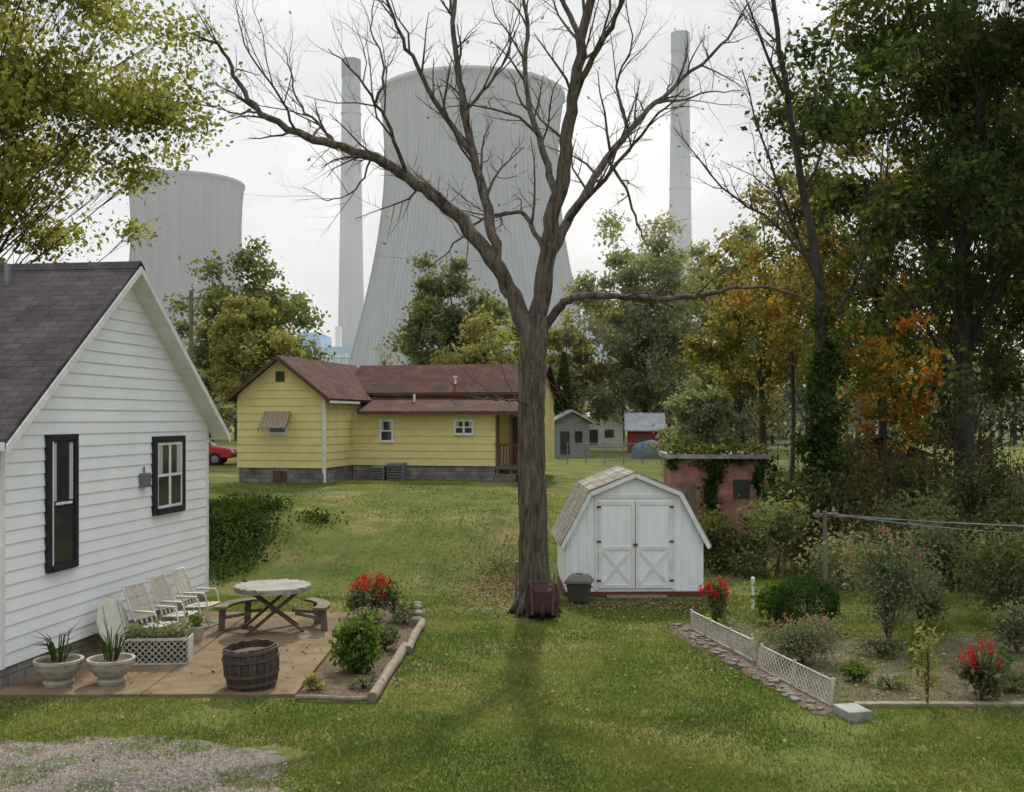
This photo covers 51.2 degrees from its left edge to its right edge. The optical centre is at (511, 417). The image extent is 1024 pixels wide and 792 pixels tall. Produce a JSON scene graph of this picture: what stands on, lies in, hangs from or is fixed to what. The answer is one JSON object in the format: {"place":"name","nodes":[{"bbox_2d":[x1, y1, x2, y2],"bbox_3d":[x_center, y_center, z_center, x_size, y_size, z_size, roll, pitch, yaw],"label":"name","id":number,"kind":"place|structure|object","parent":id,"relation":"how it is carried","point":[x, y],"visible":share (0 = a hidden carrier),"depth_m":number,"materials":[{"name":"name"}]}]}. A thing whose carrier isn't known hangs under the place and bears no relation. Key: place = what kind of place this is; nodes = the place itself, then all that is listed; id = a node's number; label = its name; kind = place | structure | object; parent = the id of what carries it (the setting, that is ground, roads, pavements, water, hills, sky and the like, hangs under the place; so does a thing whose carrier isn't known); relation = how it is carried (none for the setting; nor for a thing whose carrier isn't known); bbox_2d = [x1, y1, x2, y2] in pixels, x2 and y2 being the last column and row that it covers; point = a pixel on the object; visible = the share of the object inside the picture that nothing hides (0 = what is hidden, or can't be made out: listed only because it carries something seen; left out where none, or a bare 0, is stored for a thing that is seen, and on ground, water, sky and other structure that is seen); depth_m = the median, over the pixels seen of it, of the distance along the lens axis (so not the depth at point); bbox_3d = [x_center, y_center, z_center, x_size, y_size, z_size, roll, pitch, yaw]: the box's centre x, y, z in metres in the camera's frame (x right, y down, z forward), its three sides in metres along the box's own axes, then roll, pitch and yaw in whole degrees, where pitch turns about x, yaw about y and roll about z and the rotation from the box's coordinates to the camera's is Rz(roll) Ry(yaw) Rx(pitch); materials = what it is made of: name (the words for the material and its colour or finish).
{"place":"outdoors","nodes":[
{"label":"outdoors","id":0,"kind":"place"},
{"bbox_2d":[0,735,312,791],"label":"gravel","id":1,"kind":"structure","parent":0,"point":[268,755],"depth_m":12.29,"materials":[{"name":"gravel"}]},
{"bbox_2d":[0,612,357,697],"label":"patio","id":2,"kind":"structure","parent":0,"point":[156,680],"depth_m":16.73,"materials":[{"name":"concrete"}]},
{"bbox_2d":[32,623,86,687],"bbox_3d":[-6.724,3.482,15.795,0.780,0.937,1.007,0,0,-36],"label":"stone planter","id":3,"kind":"object","parent":2,"relation":"on","point":[53,669],"visible":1,"depth_m":15.70,"materials":[{"name":"stone"}]},
{"bbox_2d":[96,598,128,651],"bbox_3d":[-6.695,3.470,18.019,0.083,0.871,0.840,-14,-3,14],"label":"folded round table","id":4,"kind":"object","parent":2,"relation":"on","point":[112,612],"visible":0.66,"depth_m":17.99,"materials":[{"name":"white plastic"}]},
{"bbox_2d":[86,619,143,685],"bbox_3d":[-5.935,3.491,16.017,0.836,0.918,0.947,0,0,-27],"label":"stone planter","id":5,"kind":"object","parent":2,"relation":"on","point":[108,667],"visible":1,"depth_m":15.82,"materials":[{"name":"stone"}]},
{"bbox_2d":[122,582,178,630],"bbox_3d":[-6.224,3.421,18.477,0.787,1.069,0.600,0,0,20],"label":"lawn chair","id":6,"kind":"object","parent":2,"relation":"on","point":[149,611],"visible":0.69,"depth_m":18.55,"materials":[{"name":"white plastic"}]},
{"bbox_2d":[122,615,193,664],"bbox_3d":[-5.720,3.556,17.301,1.040,0.787,0.415,0,0,-5],"label":"lattice planter box","id":7,"kind":"object","parent":2,"relation":"on","point":[157,647],"visible":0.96,"depth_m":17.14,"materials":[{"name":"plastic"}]},
{"bbox_2d":[148,574,200,631],"bbox_3d":[-6.128,3.421,19.466,0.787,1.069,0.600,0,0,12],"label":"lawn chair","id":8,"kind":"object","parent":2,"relation":"on","point":[172,601],"visible":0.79,"depth_m":19.49,"materials":[{"name":"white plastic"}]},
{"bbox_2d":[170,567,219,627],"bbox_3d":[-6.029,3.421,20.411,0.787,1.069,0.600,0,0,8],"label":"lawn chair","id":9,"kind":"object","parent":2,"relation":"on","point":[185,592],"visible":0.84,"depth_m":20.38,"materials":[{"name":"white plastic"}]},
{"bbox_2d":[221,638,279,691],"bbox_3d":[-3.836,3.638,15.739,0.834,0.606,0.834,-3,2,0],"label":"barrel planter","id":10,"kind":"object","parent":2,"relation":"on","point":[256,661],"visible":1,"depth_m":15.44,"materials":[{"name":"wood"}]},
{"bbox_2d":[214,579,330,635],"bbox_3d":[-4.505,3.535,20.066,2.110,0.860,1.750,0,0,-20],"label":"picnic table","id":11,"kind":"object","parent":2,"relation":"on","point":[257,589],"visible":1,"depth_m":19.86,"materials":[{"name":"wood"}]},
{"bbox_2d":[495,415,516,466],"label":"porch posts and rail","id":12,"kind":"object","parent":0,"point":[499,445],"visible":0.7,"depth_m":42.51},
{"bbox_2d":[0,420,1023,791],"bbox_3d":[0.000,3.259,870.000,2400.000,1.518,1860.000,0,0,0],"label":"ground","id":13,"kind":"structure","parent":0,"point":[564,474],"depth_m":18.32,"materials":[{"name":"plant"}]},
{"bbox_2d":[0,592,204,688],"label":"foundation","id":14,"kind":"object","parent":13,"relation":"on","point":[11,674],"visible":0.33,"depth_m":17.44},
{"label":"walls","id":15,"kind":"object","parent":14,"relation":"on","visible":0},
{"bbox_2d":[0,265,139,446],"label":"roof","id":16,"kind":"structure","parent":15,"relation":"on","point":[49,320],"depth_m":17.65,"materials":[{"name":"grey"}]},
{"bbox_2d":[0,261,144,270],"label":"ridge cap","id":17,"kind":"object","parent":16,"relation":"on","point":[80,265],"visible":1,"depth_m":19.15,"materials":[{"name":"grey"}]},
{"bbox_2d":[0,425,208,669],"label":"corner boards","id":18,"kind":"object","parent":15,"relation":"attached to","point":[2,560],"visible":0.82,"depth_m":15.61,"materials":[{"name":"wood"}]},
{"bbox_2d":[5,287,206,667],"bbox_3d":[-6.944,0.530,19.097,0.028,6.260,7.070,0,0,8],"label":"gable siding","id":19,"kind":"object","parent":15,"relation":"attached to","point":[119,398],"visible":0.77,"depth_m":18.56,"materials":[{"name":"white paint"}]},
{"bbox_2d":[44,434,78,573],"bbox_3d":[-7.200,1.345,17.108,0.125,2.170,0.860,0,0,8],"label":"tall window frame","id":20,"kind":"object","parent":19,"relation":"attached to","point":[48,501],"visible":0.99,"depth_m":16.74,"materials":[{"name":"wood"}]},
{"bbox_2d":[54,443,72,562],"bbox_3d":[-7.185,1.345,17.106,0.006,1.946,0.636,0,0,8],"label":"tall window glass","id":21,"kind":"object","parent":20,"relation":"attached to","point":[63,532],"visible":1,"depth_m":17.12,"materials":[{"name":"grey"}]},
{"bbox_2d":[151,435,185,515],"bbox_3d":[-6.669,1.100,20.790,0.125,1.500,1.300,0,0,8],"label":"double window frame","id":22,"kind":"object","parent":19,"relation":"attached to","point":[156,440],"visible":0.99,"depth_m":20.39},
{"bbox_2d":[159,444,180,505],"bbox_3d":[-6.655,1.100,20.788,0.009,1.236,1.036,0,0,8],"label":"double window glass","id":23,"kind":"object","parent":22,"relation":"in","point":[164,489],"visible":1,"depth_m":20.74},
{"bbox_2d":[5,275,227,449],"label":"soffit","id":24,"kind":"structure","parent":15,"relation":"attached to","point":[147,302],"depth_m":20.84,"materials":[{"name":"wood"}]},
{"bbox_2d":[6,266,141,453],"bbox_3d":[-6.882,-1.092,17.105,0.030,3.217,3.925,0,0,8],"label":"rake board","id":25,"kind":"object","parent":24,"relation":"attached to","point":[30,417],"visible":1,"depth_m":16.70,"materials":[{"name":"wood"}]},
{"bbox_2d":[141,267,230,441],"bbox_3d":[-6.323,-1.092,20.990,0.030,3.217,3.925,0,0,8],"label":"rake board","id":26,"kind":"object","parent":24,"relation":"attached to","point":[183,349],"visible":1,"depth_m":20.77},
{"bbox_2d":[0,0,249,263],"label":"olive leaf tree","id":27,"kind":"object","parent":13,"relation":"on","point":[27,89],"visible":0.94,"depth_m":29.37,"materials":[{"name":"green plant"}]},
{"bbox_2d":[126,170,244,348],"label":"cooling tower","id":28,"kind":"structure","parent":13,"relation":"on","point":[198,214],"depth_m":629.58,"materials":[{"name":"concrete"}]},
{"bbox_2d":[209,440,236,464],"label":"red car","id":29,"kind":"object","parent":13,"relation":"on","point":[218,455],"visible":0.39,"depth_m":56.27,"materials":[{"name":"paint"}]},
{"bbox_2d":[162,235,335,425],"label":"background maple tree","id":30,"kind":"object","parent":13,"relation":"on","point":[291,308],"visible":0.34,"depth_m":60.34,"materials":[{"name":"green plant"}]},
{"bbox_2d":[199,291,314,405],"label":"yellowing tree","id":31,"kind":"object","parent":13,"relation":"on","point":[248,347],"visible":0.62,"depth_m":56.26,"materials":[{"name":"green plant"}]},
{"bbox_2d":[209,493,347,584],"bbox_3d":[-8.350,3.075,28.151,7.397,1.876,7.172,0,0,-42],"label":"bank groundcover","id":32,"kind":"object","parent":13,"relation":"on","point":[237,524],"visible":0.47,"depth_m":27.72,"materials":[{"name":"green plant"}]},
{"bbox_2d":[239,465,352,482],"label":"wing foundation","id":33,"kind":"object","parent":13,"relation":"on","point":[306,475],"visible":0.14,"depth_m":41.53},
{"bbox_2d":[238,393,368,411],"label":"wing walls","id":34,"kind":"structure","parent":33,"relation":"on","point":[356,407],"depth_m":44.61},
{"bbox_2d":[257,411,290,431],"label":"awning","id":35,"kind":"object","parent":34,"relation":"attached to","point":[273,419],"visible":1,"depth_m":41.05,"materials":[{"name":"metal"}]},
{"bbox_2d":[237,361,323,467],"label":"wing gable siding","id":36,"kind":"object","parent":34,"relation":"attached to","point":[299,445],"visible":0.98,"depth_m":41.36,"materials":[{"name":"wood"}]},
{"bbox_2d":[277,355,377,401],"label":"wing roof","id":37,"kind":"structure","parent":34,"relation":"on","point":[331,381],"depth_m":43.52,"materials":[{"name":"brown"}]},
{"bbox_2d":[224,355,329,402],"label":"wing rake","id":38,"kind":"object","parent":37,"relation":"attached to","point":[288,367],"visible":1,"depth_m":41.00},
{"bbox_2d":[324,399,352,467],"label":"wing side siding","id":39,"kind":"object","parent":34,"relation":"attached to","point":[339,435],"visible":0.91,"depth_m":42.44,"materials":[{"name":"wood"}]},
{"bbox_2d":[338,57,363,346],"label":"chimney stack","id":40,"kind":"object","parent":13,"relation":"on","point":[351,297],"visible":0.8,"depth_m":814.81,"materials":[{"name":"concrete"}]},
{"bbox_2d":[298,609,412,695],"bbox_3d":[-2.471,3.989,18.737,1.232,0.001,7.301,0,0,0],"label":"flower bed","id":41,"kind":"object","parent":13,"relation":"on","point":[342,676],"visible":0.35,"depth_m":16.75,"materials":[{"name":"soil"}]},
{"bbox_2d":[326,615,388,673],"bbox_3d":[-2.442,3.571,16.909,1.018,0.908,1.038,0,0,0],"label":"bed plant","id":42,"kind":"object","parent":41,"relation":"on","point":[359,652],"visible":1,"depth_m":16.73,"materials":[{"name":"green plant"}]},
{"bbox_2d":[341,572,408,616],"bbox_3d":[-2.774,3.540,21.153,1.281,0.970,1.036,0,0,-37],"label":"red celosia plant","id":43,"kind":"object","parent":41,"relation":"on","point":[374,594],"visible":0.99,"depth_m":21.05,"materials":[{"name":"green plant"}]},
{"bbox_2d":[388,598,419,624],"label":"bed plant","id":44,"kind":"object","parent":41,"relation":"on","point":[405,612],"visible":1,"depth_m":20.68,"materials":[{"name":"green plant"}]},
{"bbox_2d":[367,642,406,702],"bbox_3d":[-1.902,3.929,16.700,0.175,0.166,3.403,0,0,2],"label":"edging log","id":45,"kind":"object","parent":13,"relation":"on","point":[377,689],"visible":0.97,"depth_m":16.25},
{"bbox_2d":[353,465,517,479],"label":"foundation","id":46,"kind":"object","parent":13,"relation":"on","point":[445,472],"visible":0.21,"depth_m":43.21,"materials":[{"name":"concrete"}]},
{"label":"main walls","id":47,"kind":"object","parent":46,"relation":"on","visible":0},
{"bbox_2d":[352,412,495,465],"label":"siding","id":48,"kind":"object","parent":47,"relation":"attached to","point":[426,440],"visible":0.92,"depth_m":43.29,"materials":[{"name":"wood"}]},
{"bbox_2d":[357,396,517,411],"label":"lean to roof","id":49,"kind":"object","parent":47,"relation":"on","point":[425,404],"visible":0.64,"depth_m":43.84,"materials":[{"name":"brown"}]},
{"bbox_2d":[357,393,517,414],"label":"fascia","id":50,"kind":"structure","parent":49,"relation":"attached to","point":[431,413],"depth_m":43.25,"materials":[{"name":"brown wood"}]},
{"bbox_2d":[355,364,549,395],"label":"roof front","id":51,"kind":"structure","parent":47,"relation":"on","point":[372,379],"depth_m":46.33,"materials":[{"name":"brown"}]},
{"bbox_2d":[544,412,553,461],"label":"walls","id":52,"kind":"structure","parent":47,"relation":"attached to","point":[549,434],"depth_m":47.91,"materials":[{"name":"yellow"}]},
{"bbox_2d":[378,250,511,364],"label":"background oak tree","id":53,"kind":"object","parent":13,"relation":"on","point":[431,309],"visible":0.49,"depth_m":74.70,"materials":[{"name":"green plant"}]},
{"bbox_2d":[348,65,590,367],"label":"cooling tower","id":54,"kind":"structure","parent":13,"relation":"on","point":[389,294],"depth_m":430.53,"materials":[{"name":"concrete"}]},
{"bbox_2d":[296,315,652,415],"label":"power plant","id":55,"kind":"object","parent":13,"relation":"on","point":[342,355],"visible":0.16,"depth_m":600.00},
{"bbox_2d":[430,303,519,364],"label":"yellowing tree","id":56,"kind":"object","parent":13,"relation":"on","point":[507,336],"visible":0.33,"depth_m":69.64,"materials":[{"name":"green plant"}]},
{"bbox_2d":[131,0,832,619],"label":"bare walnut tree","id":57,"kind":"object","parent":13,"relation":"on","point":[533,322],"visible":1,"depth_m":21.65,"materials":[{"name":"brown plant"}]},
{"bbox_2d":[0,489,1022,791],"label":"fallen leaves","id":58,"kind":"object","parent":13,"relation":"on","point":[500,591],"visible":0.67,"depth_m":21.36,"materials":[{"name":"plant"}]},
{"bbox_2d":[524,573,559,619],"bbox_3d":[0.600,3.519,21.091,0.713,0.903,0.482,0,-8,0],"label":"wheelbarrow","id":59,"kind":"object","parent":13,"relation":"on","point":[542,601],"visible":1,"depth_m":21.13,"materials":[{"name":"red paint"}]},
{"bbox_2d":[553,351,575,415],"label":"cedar tree","id":60,"kind":"object","parent":13,"relation":"on","point":[563,377],"visible":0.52,"depth_m":69.71,"materials":[{"name":"green plant"}]},
{"bbox_2d":[512,307,618,427],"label":"background ash tree","id":61,"kind":"object","parent":13,"relation":"on","point":[557,345],"visible":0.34,"depth_m":82.58,"materials":[{"name":"green plant"}]},
{"bbox_2d":[554,410,594,456],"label":"grey garage","id":62,"kind":"structure","parent":13,"relation":"on","point":[563,423],"depth_m":68.21,"materials":[{"name":"metal"}]},
{"bbox_2d":[564,573,593,603],"bbox_3d":[1.450,3.675,23.100,0.624,0.650,0.520,0,0,12],"label":"trash bin","id":63,"kind":"object","parent":13,"relation":"on","point":[578,586],"visible":0.94,"depth_m":22.91,"materials":[{"name":"plastic"}]},
{"bbox_2d":[175,302,1023,444],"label":"distant trees","id":64,"kind":"object","parent":13,"relation":"on","point":[781,432],"visible":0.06,"depth_m":101.86,"materials":[{"name":"green plant"}]},
{"bbox_2d":[583,412,624,446],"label":"white cottage","id":65,"kind":"structure","parent":13,"relation":"on","point":[608,432],"depth_m":92.22,"materials":[{"name":"wood"}]},
{"bbox_2d":[206,482,1023,599],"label":"grass","id":66,"kind":"structure","parent":13,"relation":"on","point":[412,488],"depth_m":30.27,"materials":[{"name":"plant"}]},
{"bbox_2d":[550,465,711,599],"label":"garden shed","id":67,"kind":"structure","parent":13,"relation":"on","point":[618,532],"depth_m":23.92,"materials":[{"name":"paint"}]},
{"bbox_2d":[602,505,668,584],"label":"door leaves","id":68,"kind":"structure","parent":67,"relation":"in","point":[616,519],"depth_m":23.92,"materials":[{"name":"paint"}]},
{"bbox_2d":[551,208,729,425],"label":"pale willow tree","id":69,"kind":"object","parent":13,"relation":"on","point":[632,337],"visible":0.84,"depth_m":79.90,"materials":[{"name":"green plant"}]},
{"bbox_2d":[625,413,665,452],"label":"red barn","id":70,"kind":"structure","parent":13,"relation":"on","point":[639,428],"depth_m":76.02,"materials":[{"name":"metal"}]},
{"bbox_2d":[668,30,692,322],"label":"chimney stack","id":71,"kind":"object","parent":13,"relation":"on","point":[680,188],"visible":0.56,"depth_m":758.76,"materials":[{"name":"concrete"}]},
{"bbox_2d":[567,443,801,465],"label":"chain link fence","id":72,"kind":"object","parent":13,"relation":"on","point":[604,449],"visible":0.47,"depth_m":57.52,"materials":[{"name":"metal"}]},
{"bbox_2d":[652,370,746,450],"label":"silver leaf tree","id":73,"kind":"object","parent":13,"relation":"on","point":[701,414],"visible":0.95,"depth_m":50.20,"materials":[{"name":"green plant"}]},
{"bbox_2d":[644,440,781,540],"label":"block outbuilding","id":74,"kind":"structure","parent":13,"relation":"on","point":[701,475],"depth_m":33.35,"materials":[{"name":"brick"}]},
{"bbox_2d":[698,575,732,622],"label":"red flower plant","id":75,"kind":"object","parent":13,"relation":"on","point":[718,605],"visible":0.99,"depth_m":20.90,"materials":[{"name":"green plant"}]},
{"bbox_2d":[690,609,755,660],"bbox_3d":[3.688,3.856,18.872,0.042,0.490,2.741,-5,1,-12],"label":"lattice fence","id":76,"kind":"object","parent":13,"relation":"on","point":[711,634],"visible":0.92,"depth_m":18.73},
{"bbox_2d":[648,218,812,445],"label":"pale willow tree","id":77,"kind":"object","parent":13,"relation":"on","point":[747,231],"visible":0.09,"depth_m":84.94,"materials":[{"name":"green plant"}]},
{"bbox_2d":[663,622,832,714],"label":"bark mulch","id":78,"kind":"object","parent":13,"relation":"on","point":[803,697],"visible":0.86,"depth_m":17.24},
{"bbox_2d":[673,623,824,710],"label":"loose stones","id":79,"kind":"object","parent":78,"relation":"on","point":[789,692],"visible":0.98,"depth_m":16.37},
{"bbox_2d":[676,168,847,453],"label":"autumn tree","id":80,"kind":"object","parent":13,"relation":"on","point":[722,353],"visible":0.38,"depth_m":55.07,"materials":[{"name":"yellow plant"}]},
{"bbox_2d":[750,577,802,621],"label":"garden plant","id":81,"kind":"object","parent":13,"relation":"on","point":[766,596],"visible":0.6,"depth_m":20.80,"materials":[{"name":"green plant"}]},
{"bbox_2d":[714,193,854,505],"bbox_3d":[9.583,-2.003,37.502,4.921,11.839,6.112,0,0,16],"label":"orange maple tree","id":82,"kind":"object","parent":13,"relation":"on","point":[777,333],"visible":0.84,"depth_m":36.59,"materials":[{"name":"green plant"}]},
{"bbox_2d":[758,643,834,705],"bbox_3d":[4.202,3.856,15.979,0.040,0.490,2.330,7,-1,-12],"label":"lattice fence","id":83,"kind":"object","parent":13,"relation":"on","point":[795,663],"visible":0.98,"depth_m":15.88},
{"bbox_2d":[659,0,936,559],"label":"ivy clad tree","id":84,"kind":"object","parent":13,"relation":"on","point":[823,435],"visible":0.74,"depth_m":30.43,"materials":[{"name":"green plant"}]},
{"bbox_2d":[833,703,871,721],"bbox_3d":[4.550,3.950,14.300,0.340,0.160,0.440,0,0,-12],"label":"concrete block","id":85,"kind":"object","parent":13,"relation":"on","point":[849,712],"depth_m":14.15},
{"bbox_2d":[697,360,1023,596],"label":"thicket","id":86,"kind":"object","parent":13,"relation":"on","point":[939,502],"visible":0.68,"depth_m":27.41,"materials":[{"name":"green plant"}]},
{"bbox_2d":[700,623,1023,700],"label":"garden bed","id":87,"kind":"object","parent":13,"relation":"on","point":[1005,697],"visible":0.36,"depth_m":17.18,"materials":[{"name":"soil"}]},
{"bbox_2d":[748,609,856,666],"bbox_3d":[4.782,3.587,17.418,1.900,0.878,1.170,0,0,0],"label":"azalea shrub","id":88,"kind":"object","parent":87,"relation":"on","point":[793,640],"visible":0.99,"depth_m":17.34,"materials":[{"name":"green plant"}]},
{"bbox_2d":[770,574,841,627],"bbox_3d":[5.591,3.484,20.307,1.367,1.083,1.380,0,0,0],"label":"boxwood shrub","id":89,"kind":"object","parent":87,"relation":"on","point":[804,581],"visible":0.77,"depth_m":20.03,"materials":[{"name":"green plant"}]},
{"bbox_2d":[832,659,876,679],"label":"garden plant","id":90,"kind":"object","parent":87,"relation":"on","point":[855,670],"visible":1,"depth_m":16.23,"materials":[{"name":"green plant"}]},
{"bbox_2d":[854,636,906,659],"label":"garden plant","id":91,"kind":"object","parent":87,"relation":"on","point":[890,649],"visible":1,"depth_m":17.84,"materials":[{"name":"green plant"}]},
{"bbox_2d":[822,520,949,640],"bbox_3d":[6.747,2.927,19.146,2.239,2.196,1.890,0,0,0],"label":"rose of sharon shrub","id":92,"kind":"object","parent":87,"relation":"on","point":[889,568],"visible":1,"depth_m":19.00,"materials":[{"name":"green plant"}]},
{"bbox_2d":[951,637,1017,701],"bbox_3d":[6.685,3.542,15.061,0.766,0.964,0.807,0,0,0],"label":"red celosia plant","id":93,"kind":"object","parent":87,"relation":"on","point":[983,671],"visible":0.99,"depth_m":14.98,"materials":[{"name":"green plant"}]},
{"bbox_2d":[982,596,1023,652],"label":"garden plant","id":94,"kind":"object","parent":87,"relation":"on","point":[1009,627],"visible":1,"depth_m":18.16,"materials":[{"name":"green plant"}]},
{"bbox_2d":[714,0,1023,538],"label":"dark ash tree","id":95,"kind":"object","parent":13,"relation":"on","point":[951,186],"visible":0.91,"depth_m":32.49,"materials":[{"name":"green plant"}]},
{"bbox_2d":[840,433,931,497],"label":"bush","id":96,"kind":"object","parent":13,"relation":"on","point":[876,442],"visible":0.12,"depth_m":42.72,"materials":[{"name":"brown"}]},
{"bbox_2d":[759,72,1023,447],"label":"autumn tree","id":97,"kind":"object","parent":13,"relation":"on","point":[886,292],"visible":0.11,"depth_m":47.91,"materials":[{"name":"orange plant"}]},
{"bbox_2d":[841,270,951,549],"bbox_3d":[11.320,-0.008,31.797,3.253,8.440,3.935,0,0,0],"label":"orange maple tree","id":98,"kind":"object","parent":13,"relation":"on","point":[872,414],"visible":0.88,"depth_m":31.34,"materials":[{"name":"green plant"}]},
{"bbox_2d":[814,508,1023,602],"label":"clothesline post","id":99,"kind":"object","parent":13,"relation":"on","point":[824,514],"visible":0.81,"depth_m":22.95,"materials":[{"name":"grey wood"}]},
{"bbox_2d":[890,566,956,627],"bbox_3d":[7.822,3.392,20.356,1.292,1.265,1.060,0,0,0],"label":"garden plant","id":100,"kind":"object","parent":13,"relation":"on","point":[936,608],"visible":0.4,"depth_m":20.18,"materials":[{"name":"green plant"}]},
{"bbox_2d":[908,619,943,702],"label":"tall weed","id":101,"kind":"object","parent":13,"relation":"on","point":[927,668],"visible":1,"depth_m":14.77,"materials":[{"name":"green plant"}]},
{"bbox_2d":[853,701,1023,707],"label":"garden curb","id":102,"kind":"structure","parent":13,"relation":"on","point":[923,704],"depth_m":14.77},
{"bbox_2d":[887,58,1023,437],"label":"dark ash tree","id":103,"kind":"object","parent":13,"relation":"on","point":[1016,316],"visible":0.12,"depth_m":40.78,"materials":[{"name":"green plant"}]},
{"bbox_2d":[935,513,1023,622],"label":"garden shrub","id":104,"kind":"object","parent":13,"relation":"on","point":[1011,586],"visible":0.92,"depth_m":20.48,"materials":[{"name":"green plant"}]},
{"bbox_2d":[0,0,1023,418],"label":"sky","id":105,"kind":"structure","parent":0,"point":[308,263],"materials":[{"name":"white"}]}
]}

